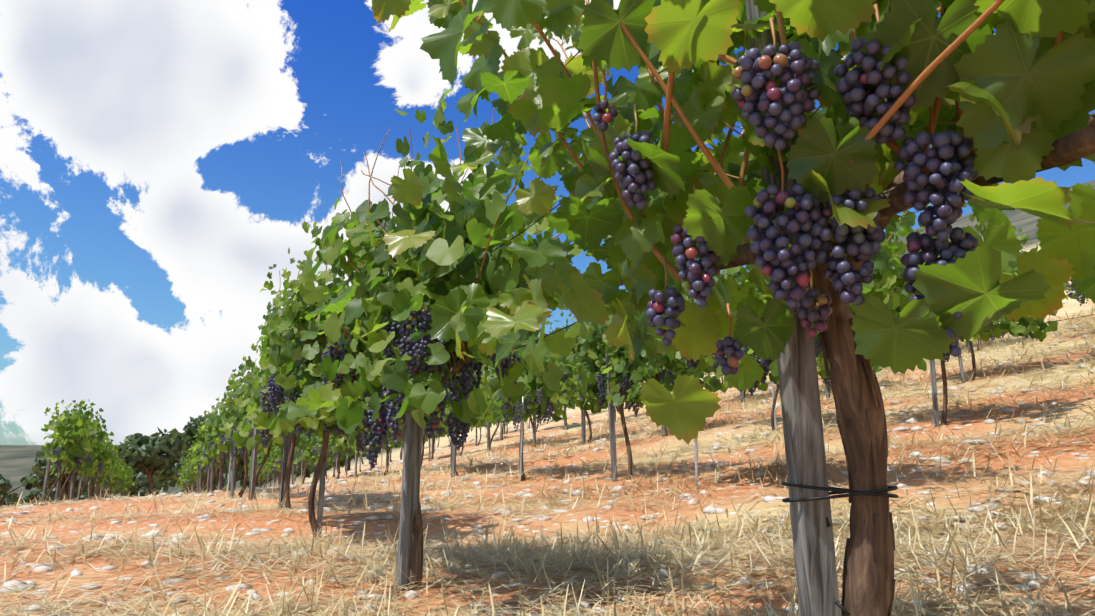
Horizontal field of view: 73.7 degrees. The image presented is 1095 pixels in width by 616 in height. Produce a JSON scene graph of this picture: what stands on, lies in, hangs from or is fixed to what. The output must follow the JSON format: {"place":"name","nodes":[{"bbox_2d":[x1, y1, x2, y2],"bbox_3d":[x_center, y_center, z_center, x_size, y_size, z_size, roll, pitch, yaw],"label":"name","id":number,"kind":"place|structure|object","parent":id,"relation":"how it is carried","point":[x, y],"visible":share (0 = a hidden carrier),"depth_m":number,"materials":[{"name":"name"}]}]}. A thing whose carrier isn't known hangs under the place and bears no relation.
{"place":"outdoors","nodes":[
{"label":"outdoors","id":0,"kind":"place"},
{"bbox_2d":[0,180,1094,615],"bbox_3d":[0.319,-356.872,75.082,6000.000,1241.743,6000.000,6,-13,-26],"label":"hillside ground","id":1,"kind":"structure","parent":0,"point":[16,462],"depth_m":4.90,"materials":[{"name":"orange soil"}]},
{"bbox_2d":[41,400,135,504],"bbox_3d":[-14.601,5.657,24.158,1.296,3.750,28.998,6,-13,-27],"label":"vine row","id":2,"kind":"object","parent":1,"relation":"on","point":[83,451],"visible":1,"depth_m":13.12,"materials":[{"name":"green plant"}]},
{"bbox_2d":[0,415,427,507],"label":"trees","id":3,"kind":"object","parent":1,"relation":"on","point":[154,461],"visible":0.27,"depth_m":39.48,"materials":[{"name":"green plant"}]},
{"bbox_2d":[176,343,312,499],"bbox_3d":[-9.868,4.691,21.007,1.201,3.620,30.884,6,-13,-26],"label":"vine row","id":4,"kind":"object","parent":1,"relation":"on","point":[223,439],"visible":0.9,"depth_m":10.22,"materials":[{"name":"green plant"}]},
{"bbox_2d":[249,34,1092,437],"bbox_3d":[-7.500,3.472,16.442,0.004,2.388,41.330,6,-13,-26],"label":"trellis wire","id":5,"kind":"object","parent":4,"relation":"attached to","point":[525,230],"visible":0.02,"depth_m":2.13,"materials":[{"name":"black"}]},
{"bbox_2d":[244,311,578,487],"bbox_3d":[-6.727,4.256,20.458,1.259,3.538,31.102,6,-13,-26],"label":"vine row","id":6,"kind":"object","parent":1,"relation":"on","point":[528,402],"visible":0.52,"depth_m":9.36,"materials":[{"name":"green plant"}]},
{"bbox_2d":[233,98,591,591],"bbox_3d":[-1.341,0.548,4.640,1.104,2.090,6.275,6,-13,-26],"label":"vine row","id":7,"kind":"object","parent":1,"relation":"on","point":[374,359],"visible":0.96,"depth_m":2.64,"materials":[{"name":"green plant"}]},
{"bbox_2d":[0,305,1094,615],"bbox_3d":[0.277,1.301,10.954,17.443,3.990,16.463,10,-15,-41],"label":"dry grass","id":8,"kind":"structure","parent":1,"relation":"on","point":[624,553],"depth_m":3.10,"materials":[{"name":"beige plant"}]},
{"bbox_2d":[0,290,1094,615],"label":"limestone rocks","id":9,"kind":"object","parent":1,"relation":"on","point":[544,518],"visible":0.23,"depth_m":4.72,"materials":[{"name":"white stone"}]},
{"bbox_2d":[308,345,820,478],"bbox_3d":[-3.910,3.775,20.856,1.122,3.369,31.077,6,-13,-26],"label":"vine row","id":10,"kind":"object","parent":1,"relation":"on","point":[498,418],"visible":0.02,"depth_m":14.67,"materials":[{"name":"green plant"}]},
{"bbox_2d":[388,211,917,431],"bbox_3d":[-5.856,3.670,18.965,0.004,2.262,35.120,6,-13,-26],"label":"trellis wire","id":11,"kind":"object","parent":1,"relation":"on","point":[705,374],"visible":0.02,"depth_m":5.59,"materials":[{"name":"black"}]},
{"bbox_2d":[694,370,697,488],"bbox_3d":[1.082,0.706,5.339,0.056,1.500,0.029,-9,-15,38],"label":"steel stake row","id":12,"kind":"object","parent":1,"relation":"on","point":[696,456],"visible":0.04,"depth_m":5.25,"materials":[{"name":"grey metal"}]},
{"bbox_2d":[305,0,1094,615],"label":"vine","id":13,"kind":"object","parent":1,"relation":"on","point":[793,192],"visible":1,"depth_m":1.02,"materials":[{"name":"green plant"}]},
{"bbox_2d":[375,184,1094,465],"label":"vine row","id":14,"kind":"object","parent":1,"relation":"on","point":[1036,321],"visible":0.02,"depth_m":8.98,"materials":[{"name":"green plant"}]},
{"bbox_2d":[435,267,1088,447],"bbox_3d":[2.206,2.249,20.564,1.252,3.433,35.728,6,-13,-26],"label":"vine row","id":15,"kind":"object","parent":1,"relation":"on","point":[1067,296],"depth_m":20.67,"materials":[{"name":"green plant"}]},
{"bbox_2d":[545,146,1018,481],"bbox_3d":[1.185,0.422,5.326,1.045,1.980,4.266,6,-13,-26],"label":"vine row","id":16,"kind":"object","parent":1,"relation":"on","point":[610,377],"visible":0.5,"depth_m":5.88,"materials":[{"name":"green plant"}]},
{"bbox_2d":[495,237,1094,412],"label":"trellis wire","id":17,"kind":"object","parent":1,"relation":"on","point":[1040,323],"visible":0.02,"depth_m":5.77,"materials":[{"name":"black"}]},
{"bbox_2d":[882,200,1094,427],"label":"vine row","id":18,"kind":"object","parent":1,"relation":"on","point":[1004,326],"visible":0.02,"depth_m":6.26,"materials":[{"name":"green plant"}]},
{"bbox_2d":[0,0,1094,444],"label":"sky","id":19,"kind":"structure","parent":0,"point":[158,157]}
]}

